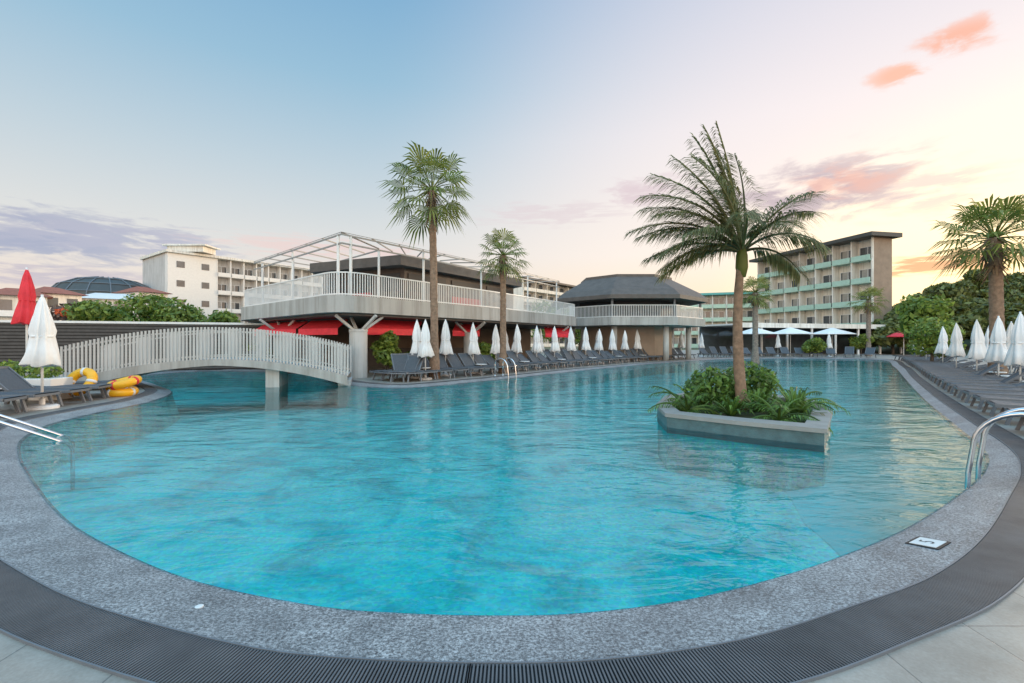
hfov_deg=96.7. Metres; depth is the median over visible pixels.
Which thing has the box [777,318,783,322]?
window
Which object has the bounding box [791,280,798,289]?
window
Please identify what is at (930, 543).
depth marker
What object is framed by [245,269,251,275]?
window
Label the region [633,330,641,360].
closed parasol
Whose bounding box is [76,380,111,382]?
sun lounger
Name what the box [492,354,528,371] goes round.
sun lounger
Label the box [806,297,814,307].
window
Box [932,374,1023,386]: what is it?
sun lounger
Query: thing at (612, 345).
closed parasol
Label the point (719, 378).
island plant
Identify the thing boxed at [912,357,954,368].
sun lounger
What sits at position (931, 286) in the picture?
hill tree
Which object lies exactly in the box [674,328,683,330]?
window
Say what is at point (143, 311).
garden bush
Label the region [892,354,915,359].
sun lounger
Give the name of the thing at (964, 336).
hill tree
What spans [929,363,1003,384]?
sun lounger
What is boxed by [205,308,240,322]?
garden bush
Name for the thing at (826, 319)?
window
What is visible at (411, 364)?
sun lounger
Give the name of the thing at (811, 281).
window
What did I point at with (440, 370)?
sun lounger
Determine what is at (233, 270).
window
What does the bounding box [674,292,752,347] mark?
hotel block
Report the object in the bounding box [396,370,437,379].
sun lounger
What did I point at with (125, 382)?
swim ring
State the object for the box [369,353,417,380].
sun lounger
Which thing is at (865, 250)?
window
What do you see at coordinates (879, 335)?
hill tree
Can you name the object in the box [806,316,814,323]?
window
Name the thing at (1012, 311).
hill tree
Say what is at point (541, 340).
closed parasol
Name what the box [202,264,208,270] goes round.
window
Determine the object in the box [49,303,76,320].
garden bush
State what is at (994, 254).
fan palm
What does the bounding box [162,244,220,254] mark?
roof canopy
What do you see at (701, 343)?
closed parasol
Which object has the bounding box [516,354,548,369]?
sun lounger
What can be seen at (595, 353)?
sun lounger
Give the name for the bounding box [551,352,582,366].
sun lounger
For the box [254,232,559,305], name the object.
pergola
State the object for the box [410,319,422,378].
closed parasol
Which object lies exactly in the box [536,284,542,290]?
window
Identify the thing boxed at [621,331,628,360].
closed parasol
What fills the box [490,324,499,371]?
closed parasol
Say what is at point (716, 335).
restaurant canopy
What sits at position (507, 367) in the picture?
pool ladder
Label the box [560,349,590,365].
sun lounger
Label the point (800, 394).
island plant
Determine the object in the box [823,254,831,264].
window
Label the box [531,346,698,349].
ground
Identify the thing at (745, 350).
sun lounger
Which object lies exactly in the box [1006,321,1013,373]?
closed parasol
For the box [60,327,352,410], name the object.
footbridge
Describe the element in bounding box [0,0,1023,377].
sky
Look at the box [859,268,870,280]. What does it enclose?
window
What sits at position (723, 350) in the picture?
sun lounger
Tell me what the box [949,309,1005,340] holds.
hill tree
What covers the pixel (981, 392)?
sun lounger
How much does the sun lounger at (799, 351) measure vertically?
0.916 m
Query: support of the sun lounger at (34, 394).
on the pool deck
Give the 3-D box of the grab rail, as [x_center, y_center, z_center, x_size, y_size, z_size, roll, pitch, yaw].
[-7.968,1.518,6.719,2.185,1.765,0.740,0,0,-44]
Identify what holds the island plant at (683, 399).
in the island planter
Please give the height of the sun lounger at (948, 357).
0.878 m
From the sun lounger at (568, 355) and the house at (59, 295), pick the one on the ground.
the house at (59, 295)
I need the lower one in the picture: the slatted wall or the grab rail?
the grab rail
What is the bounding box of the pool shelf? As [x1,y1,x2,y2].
[786,374,985,555]
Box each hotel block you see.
[140,249,322,322]
[513,277,579,346]
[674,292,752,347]
[749,231,902,323]
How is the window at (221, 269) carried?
in the hotel block at (207, 284)
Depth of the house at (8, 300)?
61.41 m
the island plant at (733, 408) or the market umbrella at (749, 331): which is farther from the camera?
the market umbrella at (749, 331)
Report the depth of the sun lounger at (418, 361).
17.36 m
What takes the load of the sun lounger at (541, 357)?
on the pool deck
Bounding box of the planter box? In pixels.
[0,359,72,400]
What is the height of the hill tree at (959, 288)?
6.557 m
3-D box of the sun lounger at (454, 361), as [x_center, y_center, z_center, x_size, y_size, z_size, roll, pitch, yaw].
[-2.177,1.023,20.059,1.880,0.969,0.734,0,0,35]
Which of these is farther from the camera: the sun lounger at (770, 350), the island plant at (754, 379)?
the sun lounger at (770, 350)
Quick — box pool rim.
[0,358,1019,660]
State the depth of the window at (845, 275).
78.73 m
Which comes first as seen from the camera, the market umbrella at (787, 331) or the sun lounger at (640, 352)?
the sun lounger at (640, 352)
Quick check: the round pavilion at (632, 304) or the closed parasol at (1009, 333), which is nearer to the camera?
the closed parasol at (1009, 333)
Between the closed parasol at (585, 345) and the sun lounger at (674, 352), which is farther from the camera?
the sun lounger at (674, 352)
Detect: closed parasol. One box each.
[10,267,35,375]
[18,295,61,409]
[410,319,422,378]
[417,319,434,379]
[439,319,453,375]
[467,322,480,373]
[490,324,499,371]
[506,332,509,350]
[511,325,521,369]
[531,326,542,367]
[539,328,544,360]
[550,326,559,366]
[567,327,575,364]
[581,327,590,363]
[594,329,602,362]
[608,329,616,361]
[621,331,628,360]
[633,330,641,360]
[678,331,684,357]
[698,333,704,356]
[775,334,780,355]
[826,334,832,356]
[934,326,948,362]
[945,323,965,367]
[966,320,986,370]
[984,316,1007,375]
[985,326,988,349]
[1003,312,1023,382]
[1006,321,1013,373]
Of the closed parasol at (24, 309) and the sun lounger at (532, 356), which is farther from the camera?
the sun lounger at (532, 356)
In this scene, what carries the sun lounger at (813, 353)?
on the pool deck
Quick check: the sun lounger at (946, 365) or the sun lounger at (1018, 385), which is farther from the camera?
the sun lounger at (946, 365)
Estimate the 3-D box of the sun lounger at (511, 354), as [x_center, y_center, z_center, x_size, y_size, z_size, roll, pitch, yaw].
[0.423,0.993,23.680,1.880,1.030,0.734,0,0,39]
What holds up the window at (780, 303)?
in the hotel block at (845, 270)
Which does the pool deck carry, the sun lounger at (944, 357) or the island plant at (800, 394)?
the sun lounger at (944, 357)
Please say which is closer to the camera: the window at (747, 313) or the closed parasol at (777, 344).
the closed parasol at (777, 344)
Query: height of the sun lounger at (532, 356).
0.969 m
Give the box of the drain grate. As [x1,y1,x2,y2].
[0,367,1023,682]
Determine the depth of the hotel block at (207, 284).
98.70 m
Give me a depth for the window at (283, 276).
112.60 m
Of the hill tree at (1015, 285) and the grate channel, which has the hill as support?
the hill tree at (1015, 285)
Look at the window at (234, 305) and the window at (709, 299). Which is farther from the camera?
the window at (709, 299)
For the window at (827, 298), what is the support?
in the hotel block at (845, 270)
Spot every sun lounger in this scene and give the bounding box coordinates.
[0,366,91,406]
[0,384,111,403]
[0,391,61,411]
[0,395,28,412]
[24,382,109,399]
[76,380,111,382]
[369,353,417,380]
[378,353,424,381]
[389,353,422,381]
[389,355,423,381]
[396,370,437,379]
[421,357,452,379]
[427,352,468,377]
[443,353,483,376]
[456,353,494,375]
[471,354,506,373]
[482,355,517,370]
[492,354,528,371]
[506,350,538,370]
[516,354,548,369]
[525,351,557,368]
[535,353,566,368]
[543,351,575,367]
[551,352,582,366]
[560,348,581,362]
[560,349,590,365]
[568,350,597,365]
[576,350,605,364]
[583,350,611,364]
[590,350,617,363]
[597,350,624,363]
[604,351,629,362]
[610,350,635,362]
[616,350,642,361]
[624,350,647,361]
[629,348,653,360]
[636,349,659,360]
[672,348,685,358]
[674,347,695,358]
[697,348,718,357]
[707,346,726,357]
[718,346,732,357]
[743,348,751,355]
[758,347,770,356]
[765,347,782,356]
[779,347,795,356]
[794,348,808,356]
[809,350,821,356]
[826,348,836,357]
[843,347,854,357]
[860,347,875,357]
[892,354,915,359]
[908,359,938,365]
[909,356,949,366]
[910,356,952,367]
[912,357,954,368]
[913,359,967,369]
[915,363,955,371]
[916,361,974,372]
[917,363,979,374]
[919,360,982,375]
[921,364,987,377]
[923,366,986,379]
[926,367,1003,381]
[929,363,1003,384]
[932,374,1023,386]
[937,376,1023,389]
[941,368,1023,393]
[947,382,1023,397]
[954,385,1023,402]
[962,390,1023,409]
[973,394,1023,416]
[987,400,1023,424]
[1004,407,1023,430]
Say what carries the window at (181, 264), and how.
in the hotel block at (207, 284)
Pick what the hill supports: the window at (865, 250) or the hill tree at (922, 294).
the hill tree at (922, 294)
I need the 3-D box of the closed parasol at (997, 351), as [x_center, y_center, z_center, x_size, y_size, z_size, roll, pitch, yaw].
[15.201,0.350,14.252,0.624,2.300,0.645,0,0,-20]
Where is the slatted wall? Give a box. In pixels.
[0,320,272,372]
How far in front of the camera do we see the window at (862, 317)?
75.87 m
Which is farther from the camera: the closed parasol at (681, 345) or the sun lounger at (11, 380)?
the closed parasol at (681, 345)
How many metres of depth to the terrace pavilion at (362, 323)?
21.76 m
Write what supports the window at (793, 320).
in the hotel block at (845, 270)
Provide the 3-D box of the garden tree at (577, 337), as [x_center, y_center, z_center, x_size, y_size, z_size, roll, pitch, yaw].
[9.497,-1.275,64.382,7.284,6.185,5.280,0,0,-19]
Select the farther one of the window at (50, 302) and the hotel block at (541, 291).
the hotel block at (541, 291)
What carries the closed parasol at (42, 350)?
on the pool deck
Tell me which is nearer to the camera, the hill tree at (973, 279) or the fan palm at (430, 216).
the fan palm at (430, 216)
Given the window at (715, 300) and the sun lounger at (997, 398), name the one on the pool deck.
the sun lounger at (997, 398)
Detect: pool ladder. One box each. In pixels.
[494,358,516,381]
[964,407,1023,489]
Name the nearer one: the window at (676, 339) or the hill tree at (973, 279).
the hill tree at (973, 279)
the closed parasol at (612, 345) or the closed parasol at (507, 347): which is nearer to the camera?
the closed parasol at (507, 347)
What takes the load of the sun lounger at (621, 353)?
on the pool deck
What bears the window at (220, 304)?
in the hotel block at (207, 284)
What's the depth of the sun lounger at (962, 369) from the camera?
18.43 m
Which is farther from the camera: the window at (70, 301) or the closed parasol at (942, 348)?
the window at (70, 301)
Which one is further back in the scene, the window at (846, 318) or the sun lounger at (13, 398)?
the window at (846, 318)
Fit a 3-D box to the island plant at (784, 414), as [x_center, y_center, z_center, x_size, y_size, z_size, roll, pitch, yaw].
[4.818,1.270,8.078,1.455,0.650,1.532,0,0,29]
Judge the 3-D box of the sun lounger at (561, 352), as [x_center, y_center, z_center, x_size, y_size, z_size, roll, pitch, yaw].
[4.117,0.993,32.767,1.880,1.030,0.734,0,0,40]
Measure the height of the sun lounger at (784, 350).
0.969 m
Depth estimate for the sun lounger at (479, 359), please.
21.60 m
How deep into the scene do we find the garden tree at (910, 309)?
33.03 m
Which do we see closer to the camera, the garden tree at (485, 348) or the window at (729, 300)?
the garden tree at (485, 348)
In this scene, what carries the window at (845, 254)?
in the hotel block at (845, 270)
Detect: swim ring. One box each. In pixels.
[67,368,97,395]
[101,386,138,396]
[106,375,141,389]
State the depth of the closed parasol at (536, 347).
25.78 m
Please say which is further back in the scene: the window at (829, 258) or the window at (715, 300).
the window at (715, 300)
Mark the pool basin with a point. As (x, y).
(566, 529)
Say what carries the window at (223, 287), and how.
in the hotel block at (207, 284)
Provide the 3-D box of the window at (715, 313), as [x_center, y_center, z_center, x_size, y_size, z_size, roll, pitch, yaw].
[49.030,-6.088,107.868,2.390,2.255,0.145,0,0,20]
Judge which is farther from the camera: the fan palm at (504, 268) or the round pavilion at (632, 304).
the round pavilion at (632, 304)
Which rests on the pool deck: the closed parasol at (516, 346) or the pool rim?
the closed parasol at (516, 346)
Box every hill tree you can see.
[871,318,891,348]
[871,321,910,359]
[883,313,889,319]
[887,306,898,322]
[911,292,930,297]
[921,282,947,292]
[923,286,934,293]
[929,279,979,299]
[935,294,988,316]
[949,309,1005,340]
[952,319,971,340]
[962,268,1004,289]
[975,288,1021,301]
[975,300,1023,330]
[1003,271,1023,283]
[1004,281,1023,293]
[1004,300,1023,304]
[1006,293,1023,302]
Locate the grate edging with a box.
[0,390,1023,682]
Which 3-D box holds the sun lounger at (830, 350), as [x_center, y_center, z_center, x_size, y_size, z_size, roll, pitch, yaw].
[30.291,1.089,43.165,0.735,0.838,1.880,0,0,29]
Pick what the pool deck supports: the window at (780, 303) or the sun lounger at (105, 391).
the sun lounger at (105, 391)
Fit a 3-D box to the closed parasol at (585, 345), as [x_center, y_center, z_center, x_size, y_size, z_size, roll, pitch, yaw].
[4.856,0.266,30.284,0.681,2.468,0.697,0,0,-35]
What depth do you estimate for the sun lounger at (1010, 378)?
12.71 m
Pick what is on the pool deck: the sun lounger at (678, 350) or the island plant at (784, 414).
the sun lounger at (678, 350)
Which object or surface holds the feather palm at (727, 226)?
in the island planter
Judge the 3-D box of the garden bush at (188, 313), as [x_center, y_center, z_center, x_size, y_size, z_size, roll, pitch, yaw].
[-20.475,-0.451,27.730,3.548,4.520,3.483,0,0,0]
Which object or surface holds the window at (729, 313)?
in the hotel block at (717, 308)
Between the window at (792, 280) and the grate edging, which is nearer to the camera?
the grate edging
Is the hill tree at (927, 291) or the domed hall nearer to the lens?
the hill tree at (927, 291)
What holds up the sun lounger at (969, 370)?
on the pool deck
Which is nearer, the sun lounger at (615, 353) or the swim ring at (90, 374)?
the swim ring at (90, 374)
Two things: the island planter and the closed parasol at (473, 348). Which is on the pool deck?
the closed parasol at (473, 348)
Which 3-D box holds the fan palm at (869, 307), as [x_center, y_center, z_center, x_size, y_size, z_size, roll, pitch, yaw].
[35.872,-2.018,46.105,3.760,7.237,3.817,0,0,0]
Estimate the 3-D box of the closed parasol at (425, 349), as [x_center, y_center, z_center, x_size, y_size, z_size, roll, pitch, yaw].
[-3.363,0.310,17.999,0.656,2.381,0.652,0,0,-30]
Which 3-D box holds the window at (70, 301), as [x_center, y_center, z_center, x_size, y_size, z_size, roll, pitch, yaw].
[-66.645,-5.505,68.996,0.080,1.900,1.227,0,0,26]
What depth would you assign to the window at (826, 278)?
82.04 m
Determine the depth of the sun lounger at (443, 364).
19.54 m
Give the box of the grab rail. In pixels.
[0,414,74,489]
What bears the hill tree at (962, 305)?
on the hill
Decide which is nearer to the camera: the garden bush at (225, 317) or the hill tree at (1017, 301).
the garden bush at (225, 317)
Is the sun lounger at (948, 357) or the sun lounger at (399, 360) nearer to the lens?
the sun lounger at (399, 360)
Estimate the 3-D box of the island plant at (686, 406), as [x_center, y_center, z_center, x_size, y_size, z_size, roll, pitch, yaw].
[3.485,1.259,9.081,1.502,0.880,1.267,0,0,36]
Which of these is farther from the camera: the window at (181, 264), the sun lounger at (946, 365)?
the window at (181, 264)
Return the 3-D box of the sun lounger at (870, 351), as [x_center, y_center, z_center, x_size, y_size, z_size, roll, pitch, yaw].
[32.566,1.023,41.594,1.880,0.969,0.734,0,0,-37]
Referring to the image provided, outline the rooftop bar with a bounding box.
[310,255,521,309]
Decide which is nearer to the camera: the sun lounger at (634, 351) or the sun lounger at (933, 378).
the sun lounger at (933, 378)
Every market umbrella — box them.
[743,328,777,334]
[773,327,813,355]
[809,328,855,334]
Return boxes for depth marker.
[905,536,950,549]
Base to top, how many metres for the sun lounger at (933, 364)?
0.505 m
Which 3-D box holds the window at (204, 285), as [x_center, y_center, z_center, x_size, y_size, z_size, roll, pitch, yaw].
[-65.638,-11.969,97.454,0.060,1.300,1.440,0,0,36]
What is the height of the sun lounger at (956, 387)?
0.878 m
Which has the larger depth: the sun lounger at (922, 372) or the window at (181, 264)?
the window at (181, 264)
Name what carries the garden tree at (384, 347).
on the pool deck
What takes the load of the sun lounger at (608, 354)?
on the pool deck
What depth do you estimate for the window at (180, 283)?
93.85 m
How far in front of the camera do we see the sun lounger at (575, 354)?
28.95 m
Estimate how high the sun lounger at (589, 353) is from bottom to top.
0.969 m
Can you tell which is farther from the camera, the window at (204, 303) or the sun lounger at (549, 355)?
the window at (204, 303)
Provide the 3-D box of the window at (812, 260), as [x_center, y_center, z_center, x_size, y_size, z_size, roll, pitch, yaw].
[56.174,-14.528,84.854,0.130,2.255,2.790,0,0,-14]
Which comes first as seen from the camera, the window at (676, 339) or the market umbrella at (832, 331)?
the market umbrella at (832, 331)
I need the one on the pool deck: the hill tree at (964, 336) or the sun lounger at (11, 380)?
the sun lounger at (11, 380)
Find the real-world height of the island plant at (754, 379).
1.016 m
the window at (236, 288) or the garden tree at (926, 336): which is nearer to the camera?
the garden tree at (926, 336)
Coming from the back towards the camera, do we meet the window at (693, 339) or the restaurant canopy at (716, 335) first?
the window at (693, 339)
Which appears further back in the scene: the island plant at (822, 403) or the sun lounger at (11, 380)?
the sun lounger at (11, 380)
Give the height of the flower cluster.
0.738 m
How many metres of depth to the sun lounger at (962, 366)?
19.26 m
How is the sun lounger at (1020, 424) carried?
on the pool deck
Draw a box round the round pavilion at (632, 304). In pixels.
[553,274,707,360]
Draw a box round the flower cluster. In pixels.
[54,307,74,316]
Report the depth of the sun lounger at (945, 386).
13.79 m
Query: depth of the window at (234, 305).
103.38 m
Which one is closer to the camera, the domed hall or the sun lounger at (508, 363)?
the sun lounger at (508, 363)
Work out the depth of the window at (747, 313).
105.80 m
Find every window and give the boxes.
[0,299,11,309]
[47,298,57,306]
[67,299,77,303]
[177,261,184,267]
[177,280,184,286]
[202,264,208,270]
[202,282,208,288]
[202,301,208,306]
[218,266,226,272]
[218,284,226,290]
[218,301,226,308]
[231,268,239,276]
[231,285,239,294]
[231,302,239,311]
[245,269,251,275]
[269,272,275,277]
[281,274,286,279]
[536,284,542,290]
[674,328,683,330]
[674,337,683,343]
[691,337,696,343]
[701,298,710,304]
[703,311,710,317]
[713,298,723,303]
[713,311,723,317]
[727,298,733,303]
[727,311,732,316]
[743,310,752,316]
[764,266,769,272]
[777,282,783,291]
[777,300,783,310]
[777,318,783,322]
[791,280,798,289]
[791,298,798,309]
[791,317,798,322]
[806,257,814,267]
[806,277,814,287]
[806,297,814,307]
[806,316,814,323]
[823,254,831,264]
[823,274,831,285]
[823,295,831,306]
[823,315,831,323]
[840,250,850,261]
[840,271,850,283]
[840,293,850,305]
[840,314,850,323]
[859,246,870,257]
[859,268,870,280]
[859,313,865,322]
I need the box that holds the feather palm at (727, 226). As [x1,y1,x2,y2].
[625,121,833,409]
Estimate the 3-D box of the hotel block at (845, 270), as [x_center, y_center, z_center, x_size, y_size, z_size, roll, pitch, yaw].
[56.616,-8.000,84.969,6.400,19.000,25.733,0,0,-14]
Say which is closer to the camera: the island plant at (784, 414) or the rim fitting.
the rim fitting
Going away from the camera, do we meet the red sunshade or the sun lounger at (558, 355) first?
the sun lounger at (558, 355)
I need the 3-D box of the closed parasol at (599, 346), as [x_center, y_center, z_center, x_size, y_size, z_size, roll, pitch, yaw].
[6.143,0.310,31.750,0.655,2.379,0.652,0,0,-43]
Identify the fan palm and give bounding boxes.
[379,141,476,378]
[476,227,529,373]
[743,275,773,364]
[847,286,890,355]
[925,194,1023,373]
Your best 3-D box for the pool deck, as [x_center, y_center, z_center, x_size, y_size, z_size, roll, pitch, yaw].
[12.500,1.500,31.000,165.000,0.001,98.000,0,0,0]
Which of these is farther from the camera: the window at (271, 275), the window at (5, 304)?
the window at (271, 275)
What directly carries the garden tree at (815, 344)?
on the pool deck
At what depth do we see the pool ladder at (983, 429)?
4.87 m
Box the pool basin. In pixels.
[21,359,985,614]
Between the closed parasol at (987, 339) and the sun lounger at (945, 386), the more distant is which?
the closed parasol at (987, 339)
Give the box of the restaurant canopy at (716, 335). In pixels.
[699,323,901,355]
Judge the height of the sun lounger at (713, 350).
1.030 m
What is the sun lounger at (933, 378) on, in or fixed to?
on the pool deck
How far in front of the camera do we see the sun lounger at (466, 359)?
20.92 m
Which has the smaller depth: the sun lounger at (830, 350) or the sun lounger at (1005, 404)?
the sun lounger at (1005, 404)
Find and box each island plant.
[646,382,718,417]
[648,384,733,406]
[680,366,734,405]
[702,394,760,415]
[722,361,779,397]
[724,387,782,412]
[740,392,833,435]
[753,387,832,417]
[755,370,850,421]
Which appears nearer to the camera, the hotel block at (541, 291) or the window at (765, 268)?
the window at (765, 268)
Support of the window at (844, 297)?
in the hotel block at (845, 270)
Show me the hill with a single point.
(887, 350)
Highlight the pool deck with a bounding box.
[0,350,1023,682]
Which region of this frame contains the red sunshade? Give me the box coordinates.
[886,332,903,354]
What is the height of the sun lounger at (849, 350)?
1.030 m
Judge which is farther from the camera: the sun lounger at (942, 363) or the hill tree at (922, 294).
the hill tree at (922, 294)
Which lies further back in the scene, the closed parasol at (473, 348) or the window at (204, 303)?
the window at (204, 303)
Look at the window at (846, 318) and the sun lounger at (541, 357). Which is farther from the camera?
the window at (846, 318)
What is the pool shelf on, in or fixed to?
on the pool basin
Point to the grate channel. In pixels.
(902, 364)
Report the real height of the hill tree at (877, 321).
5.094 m
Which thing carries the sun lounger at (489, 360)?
on the pool deck
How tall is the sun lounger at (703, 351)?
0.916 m
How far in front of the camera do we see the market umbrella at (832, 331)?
47.19 m
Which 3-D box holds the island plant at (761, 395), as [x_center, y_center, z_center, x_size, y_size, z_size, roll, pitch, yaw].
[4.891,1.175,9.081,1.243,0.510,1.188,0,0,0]
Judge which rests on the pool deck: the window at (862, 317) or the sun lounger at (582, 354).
the sun lounger at (582, 354)
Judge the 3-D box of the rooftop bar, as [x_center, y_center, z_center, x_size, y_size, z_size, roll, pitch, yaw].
[-5.170,-2.970,29.345,11.660,2.300,15.510,0,0,0]
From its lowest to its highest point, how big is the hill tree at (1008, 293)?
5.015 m
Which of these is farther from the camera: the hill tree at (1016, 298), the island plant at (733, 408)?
the hill tree at (1016, 298)
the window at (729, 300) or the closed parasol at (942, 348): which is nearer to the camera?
the closed parasol at (942, 348)
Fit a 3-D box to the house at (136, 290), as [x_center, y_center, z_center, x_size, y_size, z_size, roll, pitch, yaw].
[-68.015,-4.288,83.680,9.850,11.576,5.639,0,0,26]
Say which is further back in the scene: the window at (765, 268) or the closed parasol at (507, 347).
the window at (765, 268)
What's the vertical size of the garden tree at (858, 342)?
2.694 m
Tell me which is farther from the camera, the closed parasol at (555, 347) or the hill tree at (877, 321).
the hill tree at (877, 321)
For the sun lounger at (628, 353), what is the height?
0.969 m
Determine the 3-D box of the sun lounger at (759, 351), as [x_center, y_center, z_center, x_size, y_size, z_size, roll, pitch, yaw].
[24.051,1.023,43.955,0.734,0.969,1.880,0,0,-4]
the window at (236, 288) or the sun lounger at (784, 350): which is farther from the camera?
the window at (236, 288)
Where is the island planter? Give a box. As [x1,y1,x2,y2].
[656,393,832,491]
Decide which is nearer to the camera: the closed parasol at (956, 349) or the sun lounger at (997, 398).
the sun lounger at (997, 398)
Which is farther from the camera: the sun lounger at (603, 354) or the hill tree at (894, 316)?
the hill tree at (894, 316)
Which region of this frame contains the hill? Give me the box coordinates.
[875,339,970,355]
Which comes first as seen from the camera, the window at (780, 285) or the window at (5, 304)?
the window at (5, 304)
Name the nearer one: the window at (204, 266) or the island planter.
the island planter
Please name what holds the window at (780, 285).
in the hotel block at (845, 270)
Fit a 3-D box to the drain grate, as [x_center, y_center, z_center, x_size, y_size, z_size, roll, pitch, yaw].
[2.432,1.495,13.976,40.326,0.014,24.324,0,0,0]
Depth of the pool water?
13.92 m
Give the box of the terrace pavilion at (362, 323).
[241,271,575,377]
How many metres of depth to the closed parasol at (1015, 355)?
12.14 m
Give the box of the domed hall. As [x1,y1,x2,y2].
[51,276,149,294]
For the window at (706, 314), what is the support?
in the hotel block at (717, 308)
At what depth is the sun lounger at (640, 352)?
36.08 m
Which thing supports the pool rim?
on the pool basin
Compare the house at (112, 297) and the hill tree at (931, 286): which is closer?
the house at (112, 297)
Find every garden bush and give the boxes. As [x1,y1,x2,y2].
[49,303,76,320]
[60,299,141,321]
[108,292,175,321]
[149,297,209,321]
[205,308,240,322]
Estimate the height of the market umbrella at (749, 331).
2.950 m
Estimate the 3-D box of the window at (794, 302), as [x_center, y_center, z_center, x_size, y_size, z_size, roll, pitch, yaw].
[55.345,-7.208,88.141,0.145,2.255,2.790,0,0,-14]
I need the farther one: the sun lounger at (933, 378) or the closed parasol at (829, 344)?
the closed parasol at (829, 344)
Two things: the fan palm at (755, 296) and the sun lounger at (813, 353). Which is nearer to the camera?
the fan palm at (755, 296)
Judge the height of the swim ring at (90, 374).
0.751 m
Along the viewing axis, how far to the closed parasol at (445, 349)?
19.91 m
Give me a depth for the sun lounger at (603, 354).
31.96 m
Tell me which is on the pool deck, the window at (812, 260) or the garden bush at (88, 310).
the garden bush at (88, 310)
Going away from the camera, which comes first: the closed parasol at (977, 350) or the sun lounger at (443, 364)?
the closed parasol at (977, 350)
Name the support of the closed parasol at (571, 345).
on the pool deck
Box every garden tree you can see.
[370,330,401,374]
[478,341,496,363]
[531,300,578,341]
[562,314,580,349]
[801,337,826,356]
[848,333,874,355]
[894,293,965,356]
[906,316,966,360]
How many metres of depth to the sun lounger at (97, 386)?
11.53 m
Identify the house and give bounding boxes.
[0,288,52,319]
[35,287,87,320]
[82,293,138,320]
[113,286,170,317]
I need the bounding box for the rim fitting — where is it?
[195,604,203,608]
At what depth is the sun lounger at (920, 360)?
27.26 m
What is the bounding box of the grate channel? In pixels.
[138,358,1021,682]
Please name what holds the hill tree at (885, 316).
on the hill
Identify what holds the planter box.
on the pool deck
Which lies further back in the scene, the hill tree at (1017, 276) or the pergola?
the hill tree at (1017, 276)

